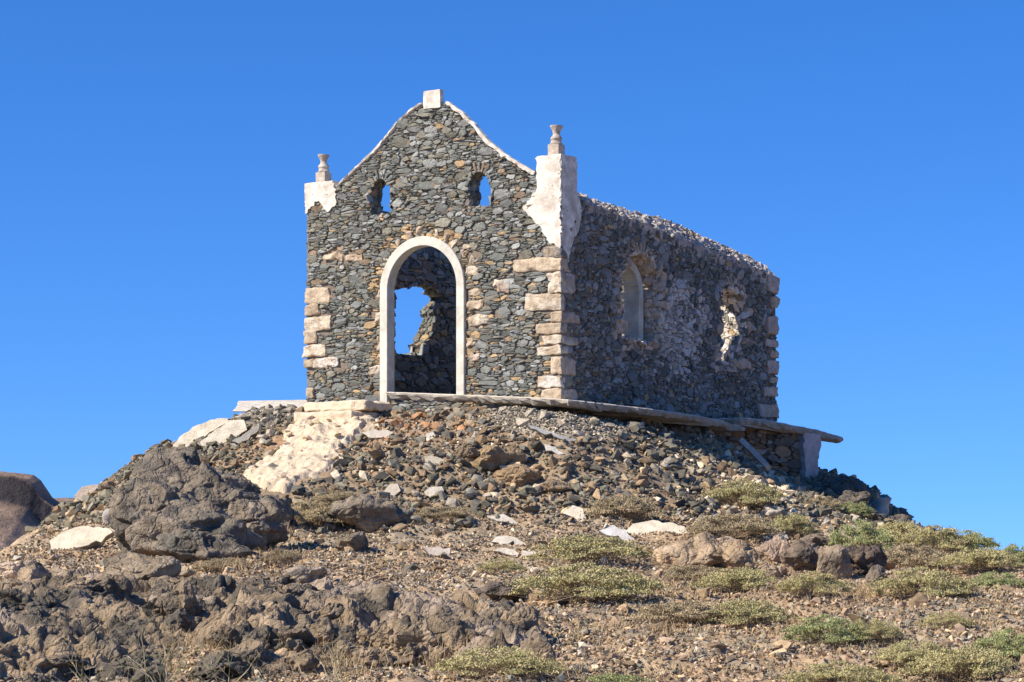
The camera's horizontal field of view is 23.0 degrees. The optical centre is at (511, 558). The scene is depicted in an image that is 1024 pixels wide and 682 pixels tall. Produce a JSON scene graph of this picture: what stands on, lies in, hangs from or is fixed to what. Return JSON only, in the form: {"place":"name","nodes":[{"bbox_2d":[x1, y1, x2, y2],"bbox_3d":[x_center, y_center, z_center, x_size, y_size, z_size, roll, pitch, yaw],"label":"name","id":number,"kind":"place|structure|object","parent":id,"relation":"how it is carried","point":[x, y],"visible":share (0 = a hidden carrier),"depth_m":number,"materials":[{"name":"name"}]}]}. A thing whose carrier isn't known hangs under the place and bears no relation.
{"place":"outdoors","nodes":[
{"label":"outdoors","id":0,"kind":"place"},
{"bbox_2d":[0,471,59,549],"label":"hills","id":1,"kind":"structure","parent":0,"point":[27,500],"depth_m":882.89,"materials":[{"name":"stone"}]},
{"bbox_2d":[0,407,1023,681],"bbox_3d":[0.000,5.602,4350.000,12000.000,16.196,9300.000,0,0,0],"label":"ground","id":2,"kind":"structure","parent":0,"point":[446,476],"depth_m":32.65,"materials":[{"name":"brown gravel"}]},
{"bbox_2d":[0,560,49,579],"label":"boulder","id":3,"kind":"object","parent":2,"relation":"on","point":[9,569],"visible":0.28,"depth_m":29.36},
{"bbox_2d":[50,526,113,549],"bbox_3d":[-6.053,-0.208,35.180,0.980,0.503,0.332,0,0,-9],"label":"concrete slab","id":4,"kind":"object","parent":2,"relation":"on","point":[86,537],"depth_m":35.12,"materials":[{"name":"concrete"}]},
{"bbox_2d":[74,484,98,500],"bbox_3d":[-6.676,-1.008,39.508,0.392,0.315,0.136,0,0,-9],"label":"concrete slab","id":5,"kind":"object","parent":2,"relation":"on","point":[83,490],"depth_m":39.46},
{"bbox_2d":[48,634,153,681],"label":"leafless bush","id":6,"kind":"object","parent":2,"relation":"on","point":[76,668],"visible":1,"depth_m":18.82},
{"bbox_2d":[102,508,109,524],"bbox_3d":[-5.836,-0.603,36.638,0.252,0.271,0.239,0,0,0],"label":"fallen finial","id":7,"kind":"object","parent":2,"relation":"on","point":[106,516],"visible":0.47,"depth_m":36.56,"materials":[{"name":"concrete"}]},
{"bbox_2d":[104,552,181,580],"bbox_3d":[-3.976,0.148,26.991,0.858,0.447,0.703,0,0,0],"label":"boulder","id":8,"kind":"object","parent":2,"relation":"on","point":[130,565],"visible":0.69,"depth_m":26.91,"materials":[{"name":"stone"}]},
{"bbox_2d":[112,602,224,681],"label":"leafless bush","id":9,"kind":"object","parent":2,"relation":"on","point":[163,666],"visible":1,"depth_m":18.80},
{"bbox_2d":[177,566,195,577],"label":"boulder","id":10,"kind":"object","parent":2,"relation":"on","point":[186,571],"visible":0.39,"depth_m":27.56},
{"bbox_2d":[173,418,228,446],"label":"concrete slab","id":11,"kind":"object","parent":2,"relation":"on","point":[206,429],"depth_m":40.30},
{"bbox_2d":[108,445,294,563],"bbox_3d":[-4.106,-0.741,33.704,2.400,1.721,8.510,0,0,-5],"label":"boulder","id":12,"kind":"object","parent":2,"relation":"on","point":[183,503],"visible":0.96,"depth_m":31.00,"materials":[{"name":"stone"}]},
{"bbox_2d":[188,557,246,569],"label":"shrub","id":13,"kind":"object","parent":2,"relation":"on","point":[215,564],"visible":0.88,"depth_m":29.24,"materials":[{"name":"brown plant"}]},
{"bbox_2d":[200,420,246,445],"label":"concrete slab","id":14,"kind":"object","parent":2,"relation":"on","point":[227,429],"depth_m":40.03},
{"bbox_2d":[233,425,259,443],"bbox_3d":[-4.251,-1.895,39.682,0.562,0.429,0.139,0,0,-17],"label":"concrete slab","id":15,"kind":"object","parent":2,"relation":"on","point":[248,435],"depth_m":39.67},
{"bbox_2d":[189,622,308,681],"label":"leafless bush","id":16,"kind":"object","parent":2,"relation":"on","point":[215,676],"visible":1,"depth_m":18.76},
{"bbox_2d":[233,400,306,411],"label":"path slab","id":17,"kind":"structure","parent":2,"relation":"on","point":[243,406],"depth_m":42.73,"materials":[{"name":"stone"}]},
{"bbox_2d":[0,562,555,681],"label":"rock outcrop","id":18,"kind":"object","parent":2,"relation":"on","point":[44,611],"visible":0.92,"depth_m":22.58,"materials":[{"name":"stone"}]},
{"bbox_2d":[264,547,301,563],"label":"shrub","id":19,"kind":"object","parent":2,"relation":"on","point":[285,555],"visible":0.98,"depth_m":29.60,"materials":[{"name":"brown plant"}]},
{"bbox_2d":[284,565,326,583],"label":"boulder","id":20,"kind":"object","parent":2,"relation":"on","point":[306,574],"visible":0.73,"depth_m":27.52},
{"bbox_2d":[243,400,391,493],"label":"ruined steps","id":21,"kind":"structure","parent":2,"relation":"on","point":[318,436],"depth_m":38.52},
{"bbox_2d":[291,498,346,525],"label":"shrub","id":22,"kind":"object","parent":2,"relation":"on","point":[310,512],"visible":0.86,"depth_m":34.51,"materials":[{"name":"brown plant"}]},
{"bbox_2d":[308,490,354,503],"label":"shrub","id":23,"kind":"object","parent":2,"relation":"on","point":[338,495],"visible":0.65,"depth_m":35.61,"materials":[{"name":"brown plant"}]},
{"bbox_2d":[306,615,368,681],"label":"leafless bush","id":24,"kind":"object","parent":2,"relation":"on","point":[336,669],"visible":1,"depth_m":18.89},
{"bbox_2d":[333,458,347,467],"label":"rubble rock","id":25,"kind":"object","parent":2,"relation":"on","point":[343,462],"visible":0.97,"depth_m":37.08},
{"bbox_2d":[334,532,368,552],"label":"boulder","id":26,"kind":"object","parent":2,"relation":"on","point":[357,542],"visible":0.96,"depth_m":31.90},
{"bbox_2d":[323,493,413,531],"bbox_3d":[-2.024,-0.608,34.711,1.310,0.572,1.003,0,0,23],"label":"boulder","id":27,"kind":"object","parent":2,"relation":"on","point":[368,512],"visible":0.86,"depth_m":34.37,"materials":[{"name":"stone"}]},
{"bbox_2d":[368,450,385,458],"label":"rubble rock","id":28,"kind":"object","parent":2,"relation":"on","point":[376,454],"visible":0.97,"depth_m":37.31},
{"bbox_2d":[361,428,393,439],"bbox_3d":[-2.059,-1.893,38.614,0.498,0.207,0.184,0,0,0],"label":"concrete slab","id":29,"kind":"object","parent":2,"relation":"on","point":[373,433],"depth_m":38.57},
{"bbox_2d":[374,471,391,480],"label":"rubble rock","id":30,"kind":"object","parent":2,"relation":"on","point":[380,476],"visible":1,"depth_m":36.23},
{"bbox_2d":[384,484,400,497],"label":"concrete slab","id":31,"kind":"object","parent":2,"relation":"on","point":[393,489],"depth_m":35.93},
{"bbox_2d":[392,447,405,456],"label":"rubble rock","id":32,"kind":"object","parent":2,"relation":"on","point":[398,451],"visible":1,"depth_m":37.16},
{"bbox_2d":[391,523,407,531],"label":"rubble rock","id":33,"kind":"object","parent":2,"relation":"on","point":[400,527],"visible":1,"depth_m":33.91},
{"bbox_2d":[427,472,438,482],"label":"rubble rock","id":34,"kind":"object","parent":2,"relation":"on","point":[433,478],"visible":1,"depth_m":36.16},
{"bbox_2d":[424,486,443,497],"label":"concrete slab","id":35,"kind":"object","parent":2,"relation":"on","point":[430,491],"depth_m":35.89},
{"bbox_2d":[424,455,446,465],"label":"concrete slab","id":36,"kind":"object","parent":2,"relation":"on","point":[434,459],"depth_m":36.57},
{"bbox_2d":[422,546,450,556],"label":"concrete slab","id":37,"kind":"object","parent":2,"relation":"on","point":[435,550],"depth_m":31.84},
{"bbox_2d":[415,505,477,519],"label":"shrub","id":38,"kind":"object","parent":2,"relation":"on","point":[458,511],"visible":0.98,"depth_m":34.65,"materials":[{"name":"brown plant"}]},
{"bbox_2d":[455,447,478,459],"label":"boulder","id":39,"kind":"object","parent":2,"relation":"on","point":[470,452],"visible":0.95,"depth_m":36.78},
{"bbox_2d":[41,404,915,525],"bbox_3d":[-0.216,-1.494,40.365,14.395,2.112,11.470,0,0,0],"label":"rubble","id":40,"kind":"object","parent":2,"relation":"on","point":[732,454],"visible":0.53,"depth_m":37.75,"materials":[{"name":"stone"}]},
{"bbox_2d":[474,434,487,443],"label":"rubble rock","id":41,"kind":"object","parent":2,"relation":"on","point":[480,439],"visible":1,"depth_m":37.42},
{"bbox_2d":[471,443,525,471],"bbox_3d":[-0.239,-1.446,36.833,0.764,0.487,0.595,0,0,-41],"label":"boulder","id":42,"kind":"object","parent":2,"relation":"on","point":[491,458],"visible":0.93,"depth_m":36.59,"materials":[{"name":"stone"}]},
{"bbox_2d":[423,645,574,677],"bbox_3d":[-0.096,0.794,19.600,1.189,0.279,0.932,0,0,0],"label":"shrub","id":43,"kind":"object","parent":2,"relation":"on","point":[519,658],"visible":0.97,"depth_m":19.42,"materials":[{"name":"green plant"}]},
{"bbox_2d":[476,558,528,573],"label":"shrub","id":44,"kind":"object","parent":2,"relation":"on","point":[510,564],"visible":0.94,"depth_m":28.42,"materials":[{"name":"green plant"}]},
{"bbox_2d":[487,514,517,524],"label":"concrete slab","id":45,"kind":"object","parent":2,"relation":"on","point":[504,517],"depth_m":34.87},
{"bbox_2d":[473,581,532,602],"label":"boulder","id":46,"kind":"object","parent":2,"relation":"on","point":[497,591],"visible":0.6,"depth_m":26.55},
{"bbox_2d":[94,491,913,681],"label":"dry grass","id":47,"kind":"structure","parent":2,"relation":"on","point":[665,626],"depth_m":22.50,"materials":[{"name":"plant"}]},
{"bbox_2d":[493,548,518,556],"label":"concrete slab","id":48,"kind":"object","parent":2,"relation":"on","point":[506,551],"depth_m":31.70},
{"bbox_2d":[491,536,525,544],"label":"concrete slab","id":49,"kind":"object","parent":2,"relation":"on","point":[503,539],"depth_m":33.54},
{"bbox_2d":[493,463,541,486],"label":"boulder","id":50,"kind":"object","parent":2,"relation":"on","point":[521,475],"visible":0.96,"depth_m":36.25,"materials":[{"name":"stone"}]},
{"bbox_2d":[522,505,540,512],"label":"rubble rock","id":51,"kind":"object","parent":2,"relation":"on","point":[534,509],"visible":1,"depth_m":35.16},
{"bbox_2d":[302,89,779,421],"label":"ruined chapel","id":52,"kind":"structure","parent":2,"relation":"on","point":[545,279],"depth_m":40.84,"materials":[{"name":"stone"}]},
{"bbox_2d":[528,425,575,441],"bbox_3d":[0.598,-1.843,37.355,0.739,0.288,0.106,0,0,8],"label":"concrete slab","id":53,"kind":"object","parent":2,"relation":"on","point":[543,432],"depth_m":37.33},
{"bbox_2d":[544,444,564,454],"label":"concrete slab","id":54,"kind":"object","parent":2,"relation":"on","point":[552,449],"depth_m":37.02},
{"bbox_2d":[539,479,572,493],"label":"boulder","id":55,"kind":"object","parent":2,"relation":"on","point":[548,486],"visible":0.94,"depth_m":35.94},
{"bbox_2d":[562,505,586,521],"bbox_3d":[0.864,-0.604,35.028,0.345,0.281,0.209,0,0,0],"label":"concrete slab","id":56,"kind":"object","parent":2,"relation":"on","point":[572,510],"depth_m":35.00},
{"bbox_2d":[521,531,653,563],"bbox_3d":[1.001,-0.136,30.017,1.804,0.469,1.397,0,0,0],"label":"shrub","id":57,"kind":"object","parent":2,"relation":"on","point":[588,547],"visible":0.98,"depth_m":29.82,"materials":[{"name":"green plant"}]},
{"bbox_2d":[503,561,673,602],"bbox_3d":[0.755,0.239,25.944,1.746,0.441,1.322,0,0,33],"label":"shrub","id":58,"kind":"object","parent":2,"relation":"on","point":[627,584],"visible":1,"depth_m":25.76,"materials":[{"name":"green plant"}]},
{"bbox_2d":[588,463,603,472],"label":"rubble rock","id":59,"kind":"object","parent":2,"relation":"on","point":[597,468],"visible":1,"depth_m":36.72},
{"bbox_2d":[192,499,1023,681],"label":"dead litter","id":60,"kind":"object","parent":2,"relation":"on","point":[496,674],"visible":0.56,"depth_m":24.57,"materials":[{"name":"plant"}]},
{"bbox_2d":[386,392,842,477],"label":"stone terrace","id":61,"kind":"structure","parent":2,"relation":"on","point":[793,449],"depth_m":42.24,"materials":[{"name":"stone"}]},
{"bbox_2d":[599,525,635,540],"bbox_3d":[1.431,-0.313,33.591,0.542,0.281,0.168,0,0,14],"label":"concrete slab","id":62,"kind":"object","parent":2,"relation":"on","point":[614,531],"depth_m":33.56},
{"bbox_2d":[577,668,662,681],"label":"shrub","id":63,"kind":"object","parent":2,"relation":"on","point":[609,677],"visible":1,"depth_m":19.61,"materials":[{"name":"green plant"}]},
{"bbox_2d":[580,491,667,520],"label":"shrub","id":64,"kind":"object","parent":2,"relation":"on","point":[637,504],"visible":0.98,"depth_m":35.04,"materials":[{"name":"green plant"}]},
{"bbox_2d":[646,449,659,458],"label":"rubble rock","id":65,"kind":"object","parent":2,"relation":"on","point":[652,454],"visible":1,"depth_m":37.90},
{"bbox_2d":[626,520,691,534],"bbox_3d":[1.962,-0.333,34.208,0.966,0.389,0.314,0,0,0],"label":"concrete slab","id":66,"kind":"object","parent":2,"relation":"on","point":[646,526],"depth_m":34.20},
{"bbox_2d":[622,598,734,623],"bbox_3d":[1.670,0.515,24.593,1.218,0.305,1.024,0,0,0],"label":"shrub","id":67,"kind":"object","parent":2,"relation":"on","point":[694,611],"visible":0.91,"depth_m":24.39,"materials":[{"name":"green plant"}]},
{"bbox_2d":[660,563,724,581],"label":"shrub","id":68,"kind":"object","parent":2,"relation":"on","point":[675,572],"visible":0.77,"depth_m":29.07,"materials":[{"name":"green plant"}]},
{"bbox_2d":[652,531,734,569],"bbox_3d":[2.217,-0.043,29.999,1.001,0.566,0.982,0,0,24],"label":"boulder","id":69,"kind":"object","parent":2,"relation":"on","point":[704,548],"visible":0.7,"depth_m":29.68,"materials":[{"name":"stone"}]},
{"bbox_2d":[695,588,709,598],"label":"rubble rock","id":70,"kind":"object","parent":2,"relation":"on","point":[705,592],"visible":0.95,"depth_m":26.64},
{"bbox_2d":[706,643,727,650],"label":"rubble rock","id":71,"kind":"object","parent":2,"relation":"on","point":[721,646],"visible":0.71,"depth_m":21.71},
{"bbox_2d":[716,461,727,472],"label":"rubble rock","id":72,"kind":"object","parent":2,"relation":"on","point":[721,466],"visible":0.97,"depth_m":38.74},
{"bbox_2d":[679,510,784,537],"bbox_3d":[2.923,-0.451,33.281,1.427,0.442,1.200,0,0,0],"label":"shrub","id":73,"kind":"object","parent":2,"relation":"on","point":[717,524],"visible":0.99,"depth_m":33.17,"materials":[{"name":"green plant"}]},
{"bbox_2d":[686,566,781,592],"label":"shrub","id":74,"kind":"object","parent":2,"relation":"on","point":[754,578],"visible":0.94,"depth_m":27.07,"materials":[{"name":"green plant"}]},
{"bbox_2d":[719,539,758,573],"bbox_3d":[2.664,-0.007,29.540,0.460,0.444,0.506,0,0,0],"label":"boulder","id":75,"kind":"object","parent":2,"relation":"on","point":[737,553],"visible":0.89,"depth_m":29.42,"materials":[{"name":"stone"}]},
{"bbox_2d":[700,478,786,507],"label":"shrub","id":76,"kind":"object","parent":2,"relation":"on","point":[763,496],"visible":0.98,"depth_m":36.89,"materials":[{"name":"green plant"}]},
{"bbox_2d":[700,594,802,627],"bbox_3d":[2.332,0.511,24.410,1.072,0.382,0.830,0,0,0],"label":"shrub","id":77,"kind":"object","parent":2,"relation":"on","point":[751,610],"visible":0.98,"depth_m":24.27,"materials":[{"name":"green plant"}]},
{"bbox_2d":[739,437,770,470],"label":"concrete beam","id":78,"kind":"structure","parent":2,"relation":"on","point":[753,452],"depth_m":40.67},
{"bbox_2d":[757,564,787,578],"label":"boulder","id":79,"kind":"object","parent":2,"relation":"on","point":[779,571],"visible":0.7,"depth_m":28.55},
{"bbox_2d":[756,535,789,563],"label":"boulder","id":80,"kind":"object","parent":2,"relation":"on","point":[773,548],"visible":0.8,"depth_m":30.02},
{"bbox_2d":[760,506,786,518],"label":"boulder","id":81,"kind":"object","parent":2,"relation":"on","point":[770,512],"visible":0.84,"depth_m":36.67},
{"bbox_2d":[772,640,791,650],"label":"rubble rock","id":82,"kind":"object","parent":2,"relation":"on","point":[786,645],"visible":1,"depth_m":21.38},
{"bbox_2d":[547,544,1023,677],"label":"grass tufts","id":83,"kind":"object","parent":2,"relation":"on","point":[798,665],"visible":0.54,"depth_m":23.15,"materials":[{"name":"plant"}]},
{"bbox_2d":[768,511,825,536],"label":"shrub","id":84,"kind":"object","parent":2,"relation":"on","point":[802,523],"visible":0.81,"depth_m":34.69,"materials":[{"name":"green plant"}]},
{"bbox_2d":[780,538,819,575],"bbox_3d":[3.375,0.012,28.743,0.640,0.485,0.593,0,0,0],"label":"boulder","id":85,"kind":"object","parent":2,"relation":"on","point":[799,555],"visible":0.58,"depth_m":28.55,"materials":[{"name":"stone"}]},
{"bbox_2d":[771,570,853,596],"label":"shrub","id":86,"kind":"object","parent":2,"relation":"on","point":[791,585],"visible":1,"depth_m":25.70,"materials":[{"name":"green plant"}]},
{"bbox_2d":[800,533,831,546],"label":"boulder","id":87,"kind":"object","parent":2,"relation":"on","point":[817,539],"visible":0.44,"depth_m":32.78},
{"bbox_2d":[809,495,842,507],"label":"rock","id":88,"kind":"object","parent":2,"relation":"on","point":[832,502],"visible":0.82,"depth_m":38.71,"materials":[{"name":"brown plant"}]},
{"bbox_2d":[778,613,876,646],"bbox_3d":[2.817,0.640,22.672,0.864,0.312,0.654,0,0,33],"label":"shrub","id":89,"kind":"object","parent":2,"relation":"on","point":[841,631],"visible":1,"depth_m":22.58,"materials":[{"name":"green plant"}]},
{"bbox_2d":[816,544,852,579],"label":"boulder","id":90,"kind":"object","parent":2,"relation":"on","point":[835,560],"visible":0.83,"depth_m":27.99,"materials":[{"name":"stone"}]},
{"bbox_2d":[774,659,908,681],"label":"shrub","id":91,"kind":"object","parent":2,"relation":"on","point":[828,671],"visible":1,"depth_m":19.50,"materials":[{"name":"green plant"}]},
{"bbox_2d":[823,476,866,495],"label":"boulder","id":92,"kind":"object","parent":2,"relation":"on","point":[837,485],"visible":0.6,"depth_m":42.32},
{"bbox_2d":[838,490,869,507],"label":"boulder","id":93,"kind":"object","parent":2,"relation":"on","point":[852,496],"visible":0.59,"depth_m":40.45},
{"bbox_2d":[834,500,876,517],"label":"shrub","id":94,"kind":"object","parent":2,"relation":"on","point":[864,511],"visible":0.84,"depth_m":39.05,"materials":[{"name":"green plant"}]},
{"bbox_2d":[847,614,866,624],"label":"rubble rock","id":95,"kind":"object","parent":2,"relation":"on","point":[852,617],"visible":0.52,"depth_m":23.06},
{"bbox_2d":[827,517,897,551],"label":"shrub","id":96,"kind":"object","parent":2,"relation":"on","point":[863,534],"visible":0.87,"depth_m":32.11,"materials":[{"name":"green plant"}]},
{"bbox_2d":[843,545,887,575],"bbox_3d":[3.913,0.035,28.482,0.590,0.389,0.545,0,0,23],"label":"boulder","id":97,"kind":"object","parent":2,"relation":"on","point":[863,559],"visible":0.59,"depth_m":28.28,"materials":[{"name":"stone"}]},
{"bbox_2d":[865,564,886,583],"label":"boulder","id":98,"kind":"object","parent":2,"relation":"on","point":[875,572],"visible":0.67,"depth_m":26.75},
{"bbox_2d":[847,617,907,641],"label":"shrub","id":99,"kind":"object","parent":2,"relation":"on","point":[883,629],"visible":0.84,"depth_m":22.64,"materials":[{"name":"green plant"}]},
{"bbox_2d":[875,497,891,514],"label":"column fragment","id":100,"kind":"object","parent":2,"relation":"on","point":[882,507],"depth_m":41.82,"materials":[{"name":"concrete"}]},
{"bbox_2d":[888,514,909,521],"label":"boulder","id":101,"kind":"object","parent":2,"relation":"on","point":[902,517],"visible":0.39,"depth_m":39.44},
{"bbox_2d":[876,521,922,538],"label":"shrub","id":102,"kind":"object","parent":2,"relation":"on","point":[899,528],"visible":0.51,"depth_m":35.52,"materials":[{"name":"green plant"}]},
{"bbox_2d":[865,637,946,666],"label":"shrub","id":103,"kind":"object","parent":2,"relation":"on","point":[904,652],"visible":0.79,"depth_m":20.66,"materials":[{"name":"green plant"}]},
{"bbox_2d":[884,541,951,569],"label":"shrub","id":104,"kind":"object","parent":2,"relation":"on","point":[918,559],"visible":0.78,"depth_m":29.33,"materials":[{"name":"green plant"}]},
{"bbox_2d":[909,592,927,607],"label":"rubble rock","id":105,"kind":"object","parent":2,"relation":"on","point":[918,598],"visible":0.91,"depth_m":24.98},
{"bbox_2d":[861,565,984,599],"bbox_3d":[4.224,0.253,25.949,1.210,0.378,0.916,0,0,33],"label":"shrub","id":106,"kind":"object","parent":2,"relation":"on","point":[946,586],"visible":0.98,"depth_m":25.83,"materials":[{"name":"green plant"}]},
{"bbox_2d":[891,524,979,552],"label":"shrub","id":107,"kind":"object","parent":2,"relation":"on","point":[928,534],"visible":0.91,"depth_m":32.96,"materials":[{"name":"green plant"}]},
{"bbox_2d":[917,610,980,628],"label":"shrub","id":108,"kind":"object","parent":2,"relation":"on","point":[953,618],"visible":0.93,"depth_m":23.18,"materials":[{"name":"green plant"}]},
{"bbox_2d":[891,643,1023,681],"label":"shrub","id":109,"kind":"object","parent":2,"relation":"on","point":[985,663],"visible":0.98,"depth_m":20.27,"materials":[{"name":"green plant"}]},
{"bbox_2d":[927,528,1004,550],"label":"shrub","id":110,"kind":"object","parent":2,"relation":"on","point":[984,541],"visible":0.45,"depth_m":33.13,"materials":[{"name":"green plant"}]},
{"bbox_2d":[930,543,1023,572],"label":"shrub","id":111,"kind":"object","parent":2,"relation":"on","point":[993,557],"visible":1,"depth_m":28.63,"materials":[{"name":"green plant"}]},
{"bbox_2d":[966,570,1023,588],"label":"shrub","id":112,"kind":"object","parent":2,"relation":"on","point":[986,578],"visible":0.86,"depth_m":27.28,"materials":[{"name":"green plant"}]},
{"bbox_2d":[967,627,1023,660],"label":"shrub","id":113,"kind":"object","parent":2,"relation":"on","point":[1005,645],"visible":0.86,"depth_m":21.61,"materials":[{"name":"green plant"}]},
{"bbox_2d":[1001,543,1023,567],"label":"shrub","id":114,"kind":"object","parent":2,"relation":"on","point":[1015,550],"visible":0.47,"depth_m":32.62,"materials":[{"name":"green plant"}]},
{"bbox_2d":[0,0,1023,551],"label":"sky","id":115,"kind":"structure","parent":0,"point":[158,157],"materials":[{"name":"blue"}]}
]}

